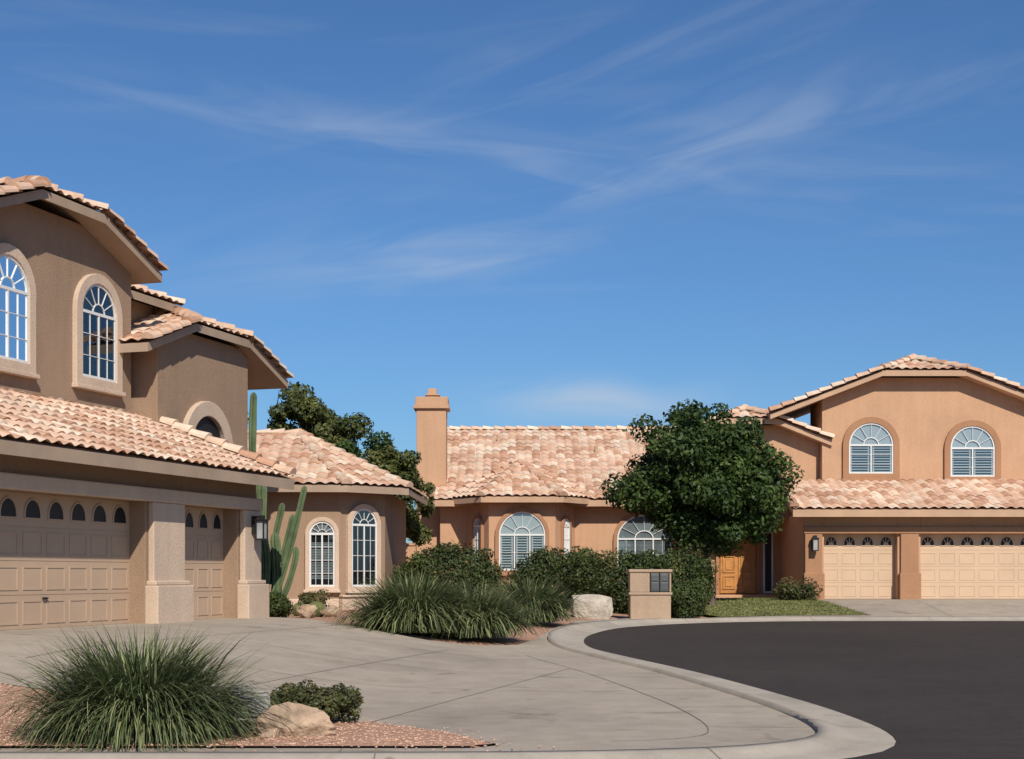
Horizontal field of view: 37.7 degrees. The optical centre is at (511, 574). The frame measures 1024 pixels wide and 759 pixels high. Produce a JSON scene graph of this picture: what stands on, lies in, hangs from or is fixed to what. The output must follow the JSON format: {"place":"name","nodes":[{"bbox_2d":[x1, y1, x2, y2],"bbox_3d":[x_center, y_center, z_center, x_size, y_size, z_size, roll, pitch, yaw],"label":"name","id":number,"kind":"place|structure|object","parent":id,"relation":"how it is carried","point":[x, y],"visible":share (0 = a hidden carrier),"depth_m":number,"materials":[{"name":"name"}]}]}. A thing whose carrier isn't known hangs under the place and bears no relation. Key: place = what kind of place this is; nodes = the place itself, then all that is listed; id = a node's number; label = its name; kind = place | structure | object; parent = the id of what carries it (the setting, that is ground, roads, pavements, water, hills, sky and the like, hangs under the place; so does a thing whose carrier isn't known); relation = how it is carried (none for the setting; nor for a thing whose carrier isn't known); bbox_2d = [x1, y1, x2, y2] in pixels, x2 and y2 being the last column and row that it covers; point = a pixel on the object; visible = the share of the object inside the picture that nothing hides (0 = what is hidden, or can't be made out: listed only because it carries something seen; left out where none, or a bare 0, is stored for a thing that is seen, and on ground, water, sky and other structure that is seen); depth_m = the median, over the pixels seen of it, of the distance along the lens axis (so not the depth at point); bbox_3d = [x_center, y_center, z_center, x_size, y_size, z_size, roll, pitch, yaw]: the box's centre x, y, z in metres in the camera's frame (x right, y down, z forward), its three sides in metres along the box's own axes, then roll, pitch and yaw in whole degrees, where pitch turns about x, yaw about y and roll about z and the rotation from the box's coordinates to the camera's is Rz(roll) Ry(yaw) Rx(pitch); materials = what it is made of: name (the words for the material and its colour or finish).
{"place":"outdoors","nodes":[
{"label":"outdoors","id":0,"kind":"place"},
{"bbox_2d":[83,287,373,584],"bbox_3d":[-6.532,-2.685,33.034,1.281,5.970,14.943,0,0,18],"label":"window interior","id":1,"kind":"object","parent":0,"point":[315,538],"depth_m":39.07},
{"bbox_2d":[83,287,374,584],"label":"window blinds","id":2,"kind":"object","parent":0,"point":[97,308],"depth_m":39.04,"materials":[{"name":"grey plastic"}]},
{"bbox_2d":[0,599,818,747],"bbox_3d":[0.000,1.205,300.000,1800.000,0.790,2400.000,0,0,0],"label":"gravel ground","id":3,"kind":"structure","parent":0,"point":[506,640],"depth_m":28.55,"materials":[{"name":"brown gravel"}]},
{"bbox_2d":[0,203,405,623],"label":"walls","id":4,"kind":"structure","parent":3,"relation":"on","point":[178,379],"depth_m":29.05,"materials":[{"name":"brown paint"}]},
{"bbox_2d":[1,417,220,598],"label":"dark openings","id":5,"kind":"object","parent":4,"relation":"attached to","point":[205,424],"visible":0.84,"depth_m":24.94,"materials":[{"name":"black glass"}]},
{"bbox_2d":[0,490,222,630],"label":"garage doors","id":6,"kind":"structure","parent":4,"relation":"attached to","point":[76,572],"depth_m":24.43,"materials":[{"name":"beige metal"}]},
{"bbox_2d":[0,254,376,586],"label":"window frames","id":7,"kind":"structure","parent":4,"relation":"attached to","point":[92,312],"depth_m":29.56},
{"bbox_2d":[0,257,25,360],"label":"window glass","id":8,"kind":"object","parent":7,"relation":"in","point":[19,285],"visible":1,"depth_m":26.72,"materials":[{"name":"blue glass"}]},
{"bbox_2d":[0,243,380,592],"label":"window trim","id":9,"kind":"structure","parent":4,"relation":"attached to","point":[27,370],"depth_m":29.02,"materials":[{"name":"beige paint"}]},
{"bbox_2d":[0,401,386,623],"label":"stucco trim","id":10,"kind":"structure","parent":4,"relation":"attached to","point":[169,593],"depth_m":26.46,"materials":[{"name":"beige paint"}]},
{"bbox_2d":[251,515,268,539],"bbox_3d":[-4.918,-0.920,29.228,0.310,0.480,0.220,0,0,18],"label":"wall lantern","id":11,"kind":"object","parent":10,"relation":"attached to","point":[259,527],"depth_m":29.16,"materials":[{"name":"black metal"}]},
{"bbox_2d":[0,188,427,505],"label":"eaves and fascia","id":12,"kind":"object","parent":4,"relation":"on","point":[104,230],"visible":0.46,"depth_m":29.00,"materials":[{"name":"brown paint"}]},
{"bbox_2d":[0,175,428,498],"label":"clay tile roof","id":13,"kind":"structure","parent":12,"relation":"on","point":[300,455],"depth_m":29.38,"materials":[{"name":"tile"}]},
{"bbox_2d":[248,392,306,597],"bbox_3d":[-4.990,-1.445,31.979,1.270,4.910,0.589,0,0,0],"label":"organ pipe cactus","id":14,"kind":"object","parent":3,"relation":"on","point":[275,560],"visible":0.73,"depth_m":31.85,"materials":[{"name":"green plant"}]},
{"bbox_2d":[269,590,293,617],"bbox_3d":[-4.979,0.625,31.176,0.929,0.681,0.798,0,0,0],"label":"shrub","id":15,"kind":"object","parent":3,"relation":"on","point":[280,605],"visible":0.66,"depth_m":31.00,"materials":[{"name":"green plant"}]},
{"bbox_2d":[0,682,577,751],"bbox_3d":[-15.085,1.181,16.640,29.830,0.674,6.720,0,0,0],"label":"gravel bed","id":16,"kind":"object","parent":3,"relation":"on","point":[348,735],"visible":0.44,"depth_m":14.01,"materials":[{"name":"beige gravel"}]},
{"bbox_2d":[0,621,303,751],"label":"deer grass","id":17,"kind":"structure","parent":16,"relation":"on","point":[127,698],"depth_m":13.54,"materials":[{"name":"green plant"}]},
{"bbox_2d":[215,684,269,731],"bbox_3d":[-2.593,1.301,14.551,0.466,0.479,0.528,0,0,44],"label":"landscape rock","id":18,"kind":"object","parent":16,"relation":"on","point":[263,694],"visible":0.37,"depth_m":14.45,"materials":[{"name":"grey stone"}]},
{"bbox_2d":[260,728,279,738],"bbox_3d":[-2.255,1.482,13.932,0.137,0.118,0.246,0,0,44],"label":"landscape rock","id":19,"kind":"object","parent":16,"relation":"on","point":[269,733],"visible":0.96,"depth_m":13.89,"materials":[{"name":"stone"}]},
{"bbox_2d":[254,702,336,736],"bbox_3d":[-2.055,1.402,14.191,0.782,0.408,0.302,0,0,-11],"label":"landscape rock","id":20,"kind":"object","parent":16,"relation":"on","point":[308,720],"visible":0.67,"depth_m":14.10,"materials":[{"name":"stone"}]},
{"bbox_2d":[269,679,364,722],"bbox_3d":[-2.041,1.355,15.296,1.061,0.590,0.829,0,0,0],"label":"flowering shrub","id":21,"kind":"object","parent":16,"relation":"on","point":[342,702],"visible":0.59,"depth_m":15.16,"materials":[{"name":"green plant"}]},
{"bbox_2d":[292,602,304,615],"bbox_3d":[-4.650,0.765,32.900,0.360,0.342,0.360,0,0,0],"label":"barrel cactus","id":22,"kind":"object","parent":3,"relation":"on","point":[294,611],"visible":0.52,"depth_m":32.79,"materials":[{"name":"green plant"}]},
{"bbox_2d":[296,604,316,617],"bbox_3d":[-4.294,0.785,31.416,0.445,0.352,0.364,0,0,0],"label":"landscape rock","id":23,"kind":"object","parent":3,"relation":"on","point":[306,611],"visible":0.95,"depth_m":31.27,"materials":[{"name":"stone"}]},
{"bbox_2d":[297,589,331,607],"bbox_3d":[-4.342,0.630,32.951,0.806,0.666,0.736,0,0,0],"label":"shrub","id":24,"kind":"object","parent":3,"relation":"on","point":[309,597],"visible":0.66,"depth_m":32.89,"materials":[{"name":"green plant"}]},
{"bbox_2d":[310,601,324,616],"bbox_3d":[-4.200,0.750,32.200,0.400,0.380,0.400,0,0,0],"label":"barrel cactus","id":25,"kind":"object","parent":3,"relation":"on","point":[320,606],"visible":0.53,"depth_m":32.08,"materials":[{"name":"green plant"}]},
{"bbox_2d":[267,381,373,444],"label":"background tree","id":26,"kind":"object","parent":3,"relation":"on","point":[310,414],"visible":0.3,"depth_m":60.97,"materials":[{"name":"green plant"}]},
{"bbox_2d":[320,605,338,616],"bbox_3d":[-3.917,0.787,32.013,0.394,0.312,0.298,0,0,-21],"label":"landscape rock","id":27,"kind":"object","parent":3,"relation":"on","point":[325,612],"visible":0.84,"depth_m":31.93,"materials":[{"name":"stone"}]},
{"bbox_2d":[335,430,415,508],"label":"background tree","id":28,"kind":"object","parent":3,"relation":"on","point":[350,447],"visible":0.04,"depth_m":54.09,"materials":[{"name":"green plant"}]},
{"bbox_2d":[361,444,435,546],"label":"mesquite tree","id":29,"kind":"object","parent":3,"relation":"on","point":[396,462],"visible":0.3,"depth_m":47.10,"materials":[{"name":"green plant"}]},
{"bbox_2d":[392,562,410,590],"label":"shrub","id":30,"kind":"object","parent":3,"relation":"on","point":[395,572],"visible":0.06,"depth_m":42.06,"materials":[{"name":"green plant"}]},
{"bbox_2d":[316,567,494,633],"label":"deer grass","id":31,"kind":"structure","parent":3,"relation":"on","point":[399,609],"depth_m":27.73,"materials":[{"name":"green plant"}]},
{"bbox_2d":[406,543,415,561],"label":"garden wall","id":32,"kind":"structure","parent":3,"relation":"on","point":[411,547],"depth_m":50.60,"materials":[{"name":"beige paint"}]},
{"bbox_2d":[389,540,508,597],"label":"hedge","id":33,"kind":"object","parent":3,"relation":"on","point":[444,557],"visible":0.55,"depth_m":40.12,"materials":[{"name":"green plant"}]},
{"bbox_2d":[0,617,1023,758],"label":"concrete curb","id":34,"kind":"structure","parent":3,"relation":"on","point":[831,739],"depth_m":13.66,"materials":[{"name":"beige concrete"}]},
{"bbox_2d":[373,616,934,758],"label":"curb joints","id":35,"kind":"object","parent":34,"relation":"on","point":[705,747],"visible":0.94,"depth_m":12.90,"materials":[{"name":"grey concrete"}]},
{"bbox_2d":[505,545,609,607],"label":"hedge","id":36,"kind":"object","parent":3,"relation":"on","point":[540,567],"visible":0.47,"depth_m":43.05,"materials":[{"name":"green plant"}]},
{"bbox_2d":[570,594,612,619],"bbox_3d":[2.051,0.840,38.600,1.123,0.699,0.705,0,0,-3],"label":"boulder","id":37,"kind":"object","parent":3,"relation":"on","point":[599,607],"visible":0.72,"depth_m":38.28,"materials":[{"name":"stone"}]},
{"bbox_2d":[566,546,677,614],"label":"hedge","id":38,"kind":"object","parent":3,"relation":"on","point":[596,578],"visible":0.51,"depth_m":41.57,"materials":[{"name":"green plant"}]},
{"bbox_2d":[627,569,672,619],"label":"mailbox pillar","id":39,"kind":"structure","parent":3,"relation":"on","point":[644,602],"depth_m":38.40,"materials":[{"name":"beige paint"}]},
{"bbox_2d":[650,573,668,591],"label":"metal boxes","id":40,"kind":"object","parent":39,"relation":"on","point":[659,582],"visible":0.98,"depth_m":38.40,"materials":[{"name":"metal"}]},
{"bbox_2d":[648,545,719,617],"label":"hedge","id":41,"kind":"object","parent":3,"relation":"on","point":[689,566],"visible":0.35,"depth_m":40.96,"materials":[{"name":"green plant"}]},
{"bbox_2d":[671,578,710,617],"bbox_3d":[4.537,0.683,39.923,1.296,1.205,1.184,0,0,-25],"label":"round shrub","id":42,"kind":"object","parent":3,"relation":"on","point":[688,598],"visible":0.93,"depth_m":39.63,"materials":[{"name":"green plant"}]},
{"bbox_2d":[416,378,1023,598],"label":"walls","id":43,"kind":"structure","parent":3,"relation":"on","point":[923,417],"depth_m":48.10,"materials":[{"name":"orange paint"}]},
{"bbox_2d":[413,389,449,411],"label":"chimney cap","id":44,"kind":"object","parent":43,"relation":"on","point":[432,399],"visible":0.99,"depth_m":50.46,"materials":[{"name":"beige paint"}]},
{"bbox_2d":[430,367,1023,516],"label":"eaves and fascia","id":45,"kind":"object","parent":43,"relation":"on","point":[798,410],"visible":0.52,"depth_m":47.60,"materials":[{"name":"brown paint"}]},
{"bbox_2d":[426,353,1023,507],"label":"clay tile roof","id":46,"kind":"structure","parent":45,"relation":"on","point":[545,460],"depth_m":49.69,"materials":[{"name":"beige tile"}]},
{"bbox_2d":[497,435,597,453],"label":"roof vent pipes","id":47,"kind":"object","parent":46,"relation":"on","point":[595,447],"visible":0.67,"depth_m":53.49,"materials":[{"name":"beige metal"}]},
{"bbox_2d":[474,423,994,592],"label":"window frames","id":48,"kind":"structure","parent":43,"relation":"attached to","point":[477,532],"depth_m":48.52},
{"bbox_2d":[564,523,568,555],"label":"window glass","id":49,"kind":"object","parent":48,"relation":"in","point":[565,538],"visible":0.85,"depth_m":49.27,"materials":[{"name":"white glass"}]},
{"bbox_2d":[501,425,992,568],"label":"window shutters","id":50,"kind":"object","parent":48,"relation":"attached to","point":[522,520],"depth_m":48.08,"materials":[{"name":"white plastic"}]},
{"bbox_2d":[472,417,1000,575],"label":"window trim","id":51,"kind":"structure","parent":43,"relation":"attached to","point":[952,432],"depth_m":48.00,"materials":[{"name":"paint"}]},
{"bbox_2d":[719,537,755,593],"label":"front door","id":52,"kind":"structure","parent":43,"relation":"attached to","point":[737,573],"depth_m":49.89,"materials":[{"name":"orange wood"}]},
{"bbox_2d":[715,527,1023,598],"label":"stucco trim","id":53,"kind":"structure","parent":43,"relation":"attached to","point":[909,581],"depth_m":45.88,"materials":[{"name":"paint"}]},
{"bbox_2d":[811,535,818,550],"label":"wall lantern","id":54,"kind":"object","parent":53,"relation":"attached to","point":[815,543],"depth_m":45.65,"materials":[{"name":"black metal"}]},
{"bbox_2d":[824,534,1023,598],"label":"garage doors","id":55,"kind":"structure","parent":43,"relation":"attached to","point":[956,570],"depth_m":46.31,"materials":[{"name":"beige metal"}]},
{"bbox_2d":[826,537,1023,544],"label":"dark openings","id":56,"kind":"object","parent":55,"relation":"attached to","point":[986,539],"visible":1,"depth_m":46.31,"materials":[{"name":"black glass"}]},
{"bbox_2d":[406,578,552,638],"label":"deer grass","id":57,"kind":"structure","parent":0,"point":[501,623],"depth_m":28.09,"materials":[{"name":"green plant"}]},
{"bbox_2d":[0,599,1023,751],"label":"concrete driveway","id":58,"kind":"structure","parent":0,"point":[534,713],"depth_m":19.60,"materials":[{"name":"beige concrete"}]},
{"bbox_2d":[5,600,948,751],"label":"driveway joints","id":59,"kind":"object","parent":58,"relation":"on","point":[449,688],"visible":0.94,"depth_m":19.84,"materials":[{"name":"grey concrete"}]},
{"bbox_2d":[0,0,1023,542],"label":"sky","id":60,"kind":"structure","parent":0,"point":[537,213],"materials":[{"name":"blue"}]},
{"bbox_2d":[483,573,593,622],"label":"deer grass","id":61,"kind":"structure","parent":0,"point":[556,610],"depth_m":33.66,"materials":[{"name":"green plant"}]},
{"bbox_2d":[476,517,669,568],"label":"window blinds","id":62,"kind":"object","parent":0,"point":[640,524],"depth_m":49.98,"materials":[{"name":"grey plastic"}]},
{"bbox_2d":[500,425,991,590],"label":"window interior","id":63,"kind":"object","parent":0,"point":[768,565],"depth_m":48.09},
{"bbox_2d":[700,597,868,616],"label":"lawn","id":64,"kind":"structure","parent":0,"point":[833,608],"depth_m":42.80,"materials":[{"name":"plant"}]},
{"bbox_2d":[599,398,804,604],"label":"ficus tree","id":65,"kind":"object","parent":64,"relation":"on","point":[708,487],"visible":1,"depth_m":42.40,"materials":[{"name":"green plant"}]},
{"bbox_2d":[772,576,822,599],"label":"shrub","id":66,"kind":"object","parent":64,"relation":"on","point":[783,590],"visible":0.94,"depth_m":44.92,"materials":[{"name":"green plant"}]},
{"bbox_2d":[584,621,1023,758],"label":"asphalt road","id":67,"kind":"structure","parent":0,"point":[934,689],"depth_m":23.34,"materials":[{"name":"grey asphalt"}]}
]}

